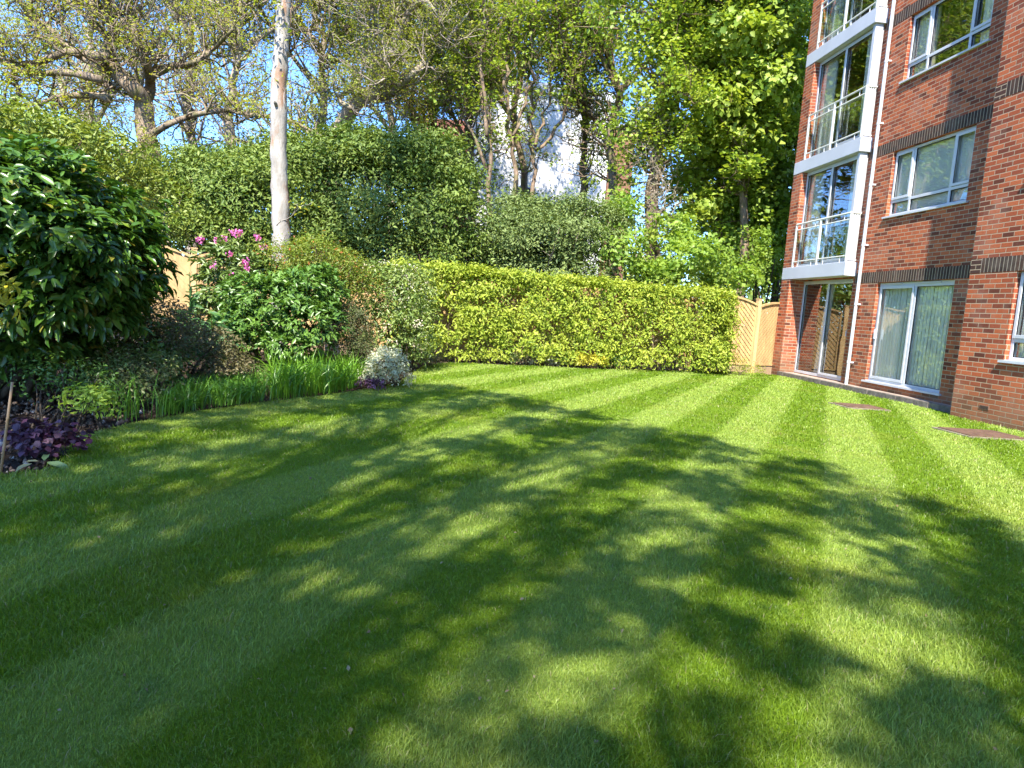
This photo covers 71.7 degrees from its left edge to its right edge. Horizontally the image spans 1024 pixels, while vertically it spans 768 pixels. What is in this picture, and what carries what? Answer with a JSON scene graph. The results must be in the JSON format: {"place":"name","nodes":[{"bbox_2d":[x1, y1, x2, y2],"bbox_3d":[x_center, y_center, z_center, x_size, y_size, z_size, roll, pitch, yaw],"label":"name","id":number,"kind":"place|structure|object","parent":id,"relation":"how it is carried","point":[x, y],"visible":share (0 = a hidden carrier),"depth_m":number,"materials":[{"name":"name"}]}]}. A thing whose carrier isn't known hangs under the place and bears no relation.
{"place":"outdoors","nodes":[
{"label":"outdoors","id":0,"kind":"place"},
{"bbox_2d":[0,329,773,475],"bbox_3d":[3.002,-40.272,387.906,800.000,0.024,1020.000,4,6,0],"label":"ground","id":1,"kind":"structure","parent":0,"point":[15,464],"depth_m":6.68,"materials":[{"name":"soil"}]},
{"bbox_2d":[0,382,13,473],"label":"bamboo cane","id":2,"kind":"object","parent":1,"relation":"on","point":[6,430],"visible":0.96,"depth_m":4.16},
{"bbox_2d":[0,257,30,329],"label":"golden sprig","id":3,"kind":"object","parent":1,"relation":"on","point":[7,289],"visible":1,"depth_m":5.43,"materials":[{"name":"green plant"}]},
{"bbox_2d":[0,412,94,457],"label":"purple heuchera","id":4,"kind":"object","parent":1,"relation":"on","point":[43,440],"visible":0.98,"depth_m":4.67,"materials":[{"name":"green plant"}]},
{"bbox_2d":[0,348,128,427],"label":"azalea","id":5,"kind":"object","parent":1,"relation":"on","point":[62,374],"visible":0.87,"depth_m":5.97,"materials":[{"name":"green plant"}]},
{"bbox_2d":[45,379,126,432],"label":"lime plant","id":6,"kind":"object","parent":1,"relation":"on","point":[89,398],"visible":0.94,"depth_m":5.55,"materials":[{"name":"green plant"}]},
{"bbox_2d":[0,128,184,401],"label":"glossy shrub","id":7,"kind":"object","parent":1,"relation":"on","point":[81,245],"visible":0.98,"depth_m":6.15,"materials":[{"name":"green plant"}]},
{"bbox_2d":[0,87,188,224],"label":"yellow shrub","id":8,"kind":"object","parent":1,"relation":"on","point":[48,125],"visible":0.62,"depth_m":9.75,"materials":[{"name":"green plant"}]},
{"bbox_2d":[0,0,188,176],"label":"twiggy tree","id":9,"kind":"object","parent":1,"relation":"on","point":[58,82],"visible":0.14,"depth_m":27.86,"materials":[{"name":"green plant"}]},
{"bbox_2d":[0,308,211,397],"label":"dark understory shrub","id":10,"kind":"object","parent":1,"relation":"on","point":[150,344],"visible":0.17,"depth_m":7.56,"materials":[{"name":"green plant"}]},
{"bbox_2d":[0,99,217,252],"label":"evergreen tree","id":11,"kind":"object","parent":1,"relation":"on","point":[180,222],"visible":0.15,"depth_m":14.46,"materials":[{"name":"green plant"}]},
{"bbox_2d":[83,367,160,422],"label":"strap leaf plant","id":12,"kind":"object","parent":1,"relation":"on","point":[128,398],"visible":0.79,"depth_m":6.16,"materials":[{"name":"green plant"}]},
{"bbox_2d":[65,343,198,410],"bbox_3d":[-3.553,-0.036,6.760,1.187,0.666,1.156,10,8,41],"label":"azalea bush","id":13,"kind":"object","parent":1,"relation":"on","point":[124,373],"visible":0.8,"depth_m":6.74,"materials":[{"name":"green plant"}]},
{"bbox_2d":[0,0,329,168],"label":"gnarled tree","id":14,"kind":"object","parent":1,"relation":"on","point":[107,13],"visible":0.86,"depth_m":17.93,"materials":[{"name":"green plant"}]},
{"bbox_2d":[97,293,268,388],"bbox_3d":[-3.738,-0.379,8.002,2.051,1.328,1.382,4,6,0],"label":"bronze acer","id":15,"kind":"object","parent":1,"relation":"on","point":[208,334],"visible":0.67,"depth_m":7.87,"materials":[{"name":"green plant"}]},
{"bbox_2d":[172,271,203,371],"bbox_3d":[-4.198,-0.778,9.174,0.447,1.364,0.376,9,8,35],"label":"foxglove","id":16,"kind":"object","parent":1,"relation":"on","point":[194,298],"visible":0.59,"depth_m":9.15,"materials":[{"name":"green plant"}]},
{"bbox_2d":[93,0,293,253],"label":"twiggy tree","id":17,"kind":"object","parent":1,"relation":"on","point":[185,105],"visible":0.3,"depth_m":25.73,"materials":[{"name":"green plant"}]},
{"bbox_2d":[141,365,275,417],"bbox_3d":[-3.098,0.007,7.553,1.220,0.328,2.880,4,6,0],"label":"sword leaf clump","id":18,"kind":"object","parent":1,"relation":"on","point":[218,392],"visible":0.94,"depth_m":7.19,"materials":[{"name":"green plant"}]},
{"bbox_2d":[166,311,258,378],"bbox_3d":[-3.844,-0.460,9.030,1.107,0.965,1.051,4,6,0],"label":"broad leaved plant","id":19,"kind":"object","parent":1,"relation":"on","point":[217,318],"visible":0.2,"depth_m":8.94,"materials":[{"name":"green plant"}]},
{"bbox_2d":[122,0,339,152],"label":"twiggy tree","id":20,"kind":"object","parent":1,"relation":"on","point":[229,131],"visible":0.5,"depth_m":23.97,"materials":[{"name":"green plant"}]},
{"bbox_2d":[185,228,282,367],"bbox_3d":[-4.071,-1.219,10.528,1.591,2.134,1.577,0,7,-33],"label":"rhododendron","id":21,"kind":"object","parent":1,"relation":"on","point":[211,268],"visible":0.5,"depth_m":10.10,"materials":[{"name":"green plant"}]},
{"bbox_2d":[140,116,357,262],"bbox_3d":[-6.446,-3.735,16.958,5.439,5.444,5.682,4,6,0],"label":"evergreen tree","id":22,"kind":"object","parent":1,"relation":"on","point":[236,181],"visible":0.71,"depth_m":15.57,"materials":[{"name":"green plant"}]},
{"bbox_2d":[258,367,279,400],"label":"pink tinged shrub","id":23,"kind":"object","parent":1,"relation":"on","point":[268,396],"visible":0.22,"depth_m":8.05,"materials":[{"name":"green plant"}]},
{"bbox_2d":[208,262,355,367],"bbox_3d":[-3.060,-0.843,9.636,1.891,1.731,1.941,6,6,16],"label":"dark green bush","id":24,"kind":"object","parent":1,"relation":"on","point":[292,290],"visible":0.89,"depth_m":9.16,"materials":[{"name":"green plant"}]},
{"bbox_2d":[250,0,328,358],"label":"pale trunk tree","id":25,"kind":"object","parent":1,"relation":"on","point":[280,212],"visible":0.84,"depth_m":11.84,"materials":[{"name":"grey plant"}]},
{"bbox_2d":[245,346,381,400],"bbox_3d":[-2.598,-0.236,9.058,1.918,0.562,2.952,4,6,0],"label":"sword leaf clump","id":26,"kind":"object","parent":1,"relation":"on","point":[313,375],"visible":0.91,"depth_m":8.57,"materials":[{"name":"green plant"}]},
{"bbox_2d":[229,228,401,357],"bbox_3d":[-3.026,-1.274,10.977,2.620,2.287,1.818,1,7,-29],"label":"nandina","id":27,"kind":"object","parent":1,"relation":"on","point":[330,257],"visible":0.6,"depth_m":10.80,"materials":[{"name":"green plant"}]},
{"bbox_2d":[243,0,388,258],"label":"twiggy tree","id":28,"kind":"object","parent":1,"relation":"on","point":[322,45],"visible":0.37,"depth_m":27.50,"materials":[{"name":"green plant"}]},
{"bbox_2d":[318,298,382,382],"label":"brown twiggy shrub","id":29,"kind":"object","parent":1,"relation":"on","point":[353,343],"visible":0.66,"depth_m":9.86,"materials":[{"name":"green plant"}]},
{"bbox_2d":[297,0,424,261],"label":"twiggy tree","id":30,"kind":"object","parent":1,"relation":"on","point":[345,25],"visible":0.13,"depth_m":28.18,"materials":[{"name":"green plant"}]},
{"bbox_2d":[237,0,502,254],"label":"leaning tree","id":31,"kind":"object","parent":1,"relation":"on","point":[387,52],"visible":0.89,"depth_m":20.82,"materials":[{"name":"green plant"}]},
{"bbox_2d":[354,375,385,390],"bbox_3d":[-1.865,-0.008,9.300,0.442,0.219,0.339,4,6,0],"label":"mauve heuchera","id":32,"kind":"object","parent":1,"relation":"on","point":[369,381],"visible":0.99,"depth_m":9.25,"materials":[{"name":"purple plant"}]},
{"bbox_2d":[355,341,415,386],"bbox_3d":[-1.710,-0.226,9.626,0.833,0.672,0.857,4,6,0],"label":"silver euonymus","id":33,"kind":"object","parent":1,"relation":"on","point":[390,357],"visible":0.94,"depth_m":9.53,"materials":[{"name":"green plant"}]},
{"bbox_2d":[339,255,444,370],"bbox_3d":[-2.090,-1.184,12.030,2.006,2.036,2.154,3,6,-13],"label":"pieris","id":34,"kind":"object","parent":1,"relation":"on","point":[401,316],"visible":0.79,"depth_m":11.87,"materials":[{"name":"green plant"}]},
{"bbox_2d":[265,110,530,281],"bbox_3d":[-3.111,-3.821,18.110,7.425,5.900,5.522,4,6,0],"label":"evergreen tree","id":35,"kind":"object","parent":1,"relation":"on","point":[431,168],"visible":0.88,"depth_m":16.93,"materials":[{"name":"green plant"}]},
{"bbox_2d":[410,349,441,365],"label":"groundcover plant","id":36,"kind":"object","parent":1,"relation":"on","point":[431,360],"visible":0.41,"depth_m":12.93,"materials":[{"name":"green plant"}]},
{"bbox_2d":[330,0,546,261],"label":"twiggy tree","id":37,"kind":"object","parent":1,"relation":"on","point":[421,111],"visible":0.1,"depth_m":25.57,"materials":[{"name":"green plant"}]},
{"bbox_2d":[117,246,762,372],"bbox_3d":[-1.727,-1.409,15.121,16.860,2.112,0.120,2,7,-20],"label":"garden fence","id":38,"kind":"object","parent":1,"relation":"on","point":[184,267],"visible":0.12,"depth_m":16.11,"materials":[{"name":"brown wood"}]},
{"bbox_2d":[415,119,468,260],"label":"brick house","id":39,"kind":"structure","parent":1,"relation":"on","point":[459,157],"depth_m":37.51,"materials":[{"name":"red brick"}]},
{"bbox_2d":[392,0,529,247],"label":"slim tree","id":40,"kind":"object","parent":1,"relation":"on","point":[483,100],"visible":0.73,"depth_m":22.07,"materials":[{"name":"green plant"}]},
{"bbox_2d":[439,349,487,362],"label":"groundcover plant","id":41,"kind":"object","parent":1,"relation":"on","point":[463,356],"visible":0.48,"depth_m":14.84,"materials":[{"name":"green plant"}]},
{"bbox_2d":[168,158,783,327],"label":"woodland","id":42,"kind":"object","parent":1,"relation":"on","point":[750,297],"depth_m":40.00,"materials":[{"name":"green plant"}]},
{"bbox_2d":[388,0,569,259],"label":"twiggy tree","id":43,"kind":"object","parent":1,"relation":"on","point":[447,109],"visible":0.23,"depth_m":24.32,"materials":[{"name":"green plant"}]},
{"bbox_2d":[494,348,521,364],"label":"groundcover plant","id":44,"kind":"object","parent":1,"relation":"on","point":[513,356],"visible":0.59,"depth_m":15.01,"materials":[{"name":"green plant"}]},
{"bbox_2d":[462,1,586,308],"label":"twiggy tree","id":45,"kind":"object","parent":1,"relation":"on","point":[525,168],"visible":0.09,"depth_m":29.86,"materials":[{"name":"green plant"}]},
{"bbox_2d":[482,0,573,209],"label":"slim tree","id":46,"kind":"object","parent":1,"relation":"on","point":[530,8],"visible":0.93,"depth_m":22.70,"materials":[{"name":"green plant"}]},
{"bbox_2d":[517,352,564,366],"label":"silver groundcover","id":47,"kind":"object","parent":1,"relation":"on","point":[551,356],"visible":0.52,"depth_m":15.26,"materials":[{"name":"green plant"}]},
{"bbox_2d":[459,80,634,334],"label":"white rendered building","id":48,"kind":"structure","parent":1,"relation":"on","point":[546,173],"depth_m":35.79,"materials":[{"name":"paint"}]},
{"bbox_2d":[517,186,536,196],"bbox_3d":[0.615,-9.296,35.740,1.200,1.300,0.048,3,6,-13],"label":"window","id":49,"kind":"structure","parent":48,"relation":"in","point":[535,190],"depth_m":35.71,"materials":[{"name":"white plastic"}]},
{"bbox_2d":[442,180,657,283],"bbox_3d":[0.803,-2.893,18.300,5.999,4.581,4.519,4,6,0],"label":"bush","id":50,"kind":"object","parent":1,"relation":"on","point":[532,223],"visible":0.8,"depth_m":17.51,"materials":[{"name":"green plant"}]},
{"bbox_2d":[376,249,744,373],"bbox_3d":[1.249,-1.435,15.482,8.704,2.269,1.550,2,6,-19],"label":"clipped hedge","id":51,"kind":"object","parent":1,"relation":"on","point":[717,318],"visible":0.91,"depth_m":15.23,"materials":[{"name":"green plant"}]},
{"bbox_2d":[502,0,624,197],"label":"slim tree","id":52,"kind":"object","parent":1,"relation":"on","point":[568,99],"visible":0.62,"depth_m":23.54,"materials":[{"name":"green plant"}]},
{"bbox_2d":[493,0,643,265],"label":"twiggy tree","id":53,"kind":"object","parent":1,"relation":"on","point":[583,138],"visible":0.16,"depth_m":25.96,"materials":[{"name":"green plant"}]},
{"bbox_2d":[564,350,610,367],"bbox_3d":[1.637,-0.522,15.525,1.155,0.493,0.656,4,6,0],"label":"gold euonymus","id":54,"kind":"object","parent":1,"relation":"on","point":[584,360],"visible":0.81,"depth_m":15.43,"materials":[{"name":"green plant"}]},
{"bbox_2d":[515,0,669,280],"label":"twiggy tree","id":55,"kind":"object","parent":1,"relation":"on","point":[602,54],"visible":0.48,"depth_m":23.96,"materials":[{"name":"green plant"}]},
{"bbox_2d":[608,352,629,368],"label":"groundcover plant","id":56,"kind":"object","parent":1,"relation":"on","point":[618,360],"visible":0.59,"depth_m":15.71,"materials":[{"name":"green plant"}]},
{"bbox_2d":[559,0,760,284],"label":"ivy clad tree","id":57,"kind":"object","parent":1,"relation":"on","point":[661,122],"visible":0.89,"depth_m":19.37,"materials":[{"name":"green plant"}]},
{"bbox_2d":[586,190,775,361],"bbox_3d":[4.194,-2.743,18.858,5.418,4.631,3.927,4,6,0],"label":"evergreen tree","id":58,"kind":"object","parent":1,"relation":"on","point":[686,243],"visible":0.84,"depth_m":18.23,"materials":[{"name":"green plant"}]},
{"bbox_2d":[622,0,778,251],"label":"leafy maple","id":59,"kind":"object","parent":1,"relation":"on","point":[703,201],"visible":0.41,"depth_m":21.02,"materials":[{"name":"green plant"}]},
{"bbox_2d":[658,26,782,285],"bbox_3d":[8.168,-9.112,25.394,6.429,16.471,5.985,4,6,0],"label":"leafy maple","id":60,"kind":"object","parent":1,"relation":"on","point":[703,230],"depth_m":25.04,"materials":[{"name":"green plant"}]},
{"bbox_2d":[694,225,786,366],"bbox_3d":[7.212,-2.641,21.400,4.069,4.314,3.971,4,6,0],"label":"evergreen tree","id":61,"kind":"object","parent":1,"relation":"on","point":[771,263],"visible":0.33,"depth_m":20.87,"materials":[{"name":"green plant"}]},
{"bbox_2d":[717,352,765,375],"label":"weedy tuft","id":62,"kind":"object","parent":1,"relation":"on","point":[744,370],"visible":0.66,"depth_m":17.07,"materials":[{"name":"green plant"}]},
{"bbox_2d":[674,0,813,365],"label":"leafy maple","id":63,"kind":"object","parent":1,"relation":"on","point":[757,38],"visible":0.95,"depth_m":19.60,"materials":[{"name":"green plant"}]},
{"bbox_2d":[693,2,812,359],"bbox_3d":[8.310,-8.197,22.247,4.922,15.366,4.903,4,6,0],"label":"leafy maple","id":64,"kind":"object","parent":1,"relation":"on","point":[764,211],"visible":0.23,"depth_m":21.45,"materials":[{"name":"green plant"}]},
{"bbox_2d":[754,302,779,373],"bbox_3d":[6.919,-1.102,18.537,1.827,2.052,0.100,-1,8,-38],"label":"side fence","id":65,"kind":"object","parent":1,"relation":"on","point":[769,325],"visible":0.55,"depth_m":18.22,"materials":[{"name":"brown wood"}]},
{"bbox_2d":[771,0,1023,431],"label":"brick apartment block","id":66,"kind":"structure","parent":1,"relation":"on","point":[903,274],"depth_m":13.88,"materials":[{"name":"brick"}]},
{"bbox_2d":[794,279,852,380],"bbox_3d":[7.401,-1.315,16.846,0.125,2.287,2.332,4,6,-5],"label":"glass door","id":67,"kind":"structure","parent":66,"relation":"in","point":[843,281],"depth_m":16.86,"materials":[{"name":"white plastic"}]},
{"bbox_2d":[797,155,857,266],"bbox_3d":[7.434,-3.932,16.537,0.217,2.337,2.361,4,6,-5],"label":"glass door","id":68,"kind":"structure","parent":66,"relation":"in","point":[818,176],"depth_m":17.18,"materials":[{"name":"clear glass"}]},
{"bbox_2d":[810,29,872,156],"bbox_3d":[7.628,-6.540,16.258,0.216,2.337,2.358,4,6,-5],"label":"glass door","id":69,"kind":"structure","parent":66,"relation":"in","point":[831,64],"depth_m":16.91,"materials":[{"name":"clear glass"}]},
{"bbox_2d":[823,0,875,43],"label":"glass door","id":70,"kind":"structure","parent":66,"relation":"in","point":[838,6],"depth_m":16.88,"materials":[{"name":"clear glass"}]},
{"bbox_2d":[861,280,954,395],"bbox_3d":[7.610,-0.935,13.575,0.222,2.052,2.400,4,6,-5],"label":"patio door","id":71,"kind":"structure","parent":66,"relation":"in","point":[888,337],"depth_m":13.54,"materials":[{"name":"clear glass"}]},
{"bbox_2d":[881,125,976,218],"bbox_3d":[7.828,-3.900,13.261,0.217,1.332,2.410,4,6,-5],"label":"window","id":72,"kind":"structure","parent":66,"relation":"in","point":[935,176],"depth_m":13.27,"materials":[{"name":"clear glass"}]},
{"bbox_2d":[899,0,993,84],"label":"window","id":73,"kind":"structure","parent":66,"relation":"in","point":[925,59],"depth_m":13.50,"materials":[{"name":"white plastic"}]},
{"bbox_2d":[997,271,1023,364],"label":"window","id":74,"kind":"structure","parent":66,"relation":"in","point":[1016,338],"depth_m":10.27,"materials":[{"name":"white plastic"}]},
{"bbox_2d":[0,0,808,300],"label":"sky","id":75,"kind":"structure","parent":0,"point":[270,64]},
{"bbox_2d":[0,362,1023,767],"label":"lawn","id":76,"kind":"structure","parent":0,"point":[346,518],"depth_m":3.17,"materials":[{"name":"green plant"}]},
{"bbox_2d":[15,454,68,471],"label":"fading bulb plant","id":77,"kind":"object","parent":76,"relation":"on","point":[53,463],"visible":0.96,"depth_m":4.42,"materials":[{"name":"green plant"}]},
{"bbox_2d":[9,400,1022,749],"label":"fallen leaf bits","id":78,"kind":"object","parent":76,"relation":"on","point":[521,598],"visible":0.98,"depth_m":2.53,"materials":[{"name":"brown plant"}]},
{"bbox_2d":[828,402,890,410],"bbox_3d":[5.687,0.393,11.613,0.720,0.084,0.620,4,6,-5],"label":"drain cover","id":79,"kind":"object","parent":76,"relation":"on","point":[857,406],"visible":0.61,"depth_m":11.46,"materials":[{"name":"brown metal"}]},
{"bbox_2d":[932,427,1023,440],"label":"drain cover","id":80,"kind":"object","parent":76,"relation":"on","point":[972,433],"visible":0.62,"depth_m":9.19,"materials":[{"name":"brown metal"}]}
]}

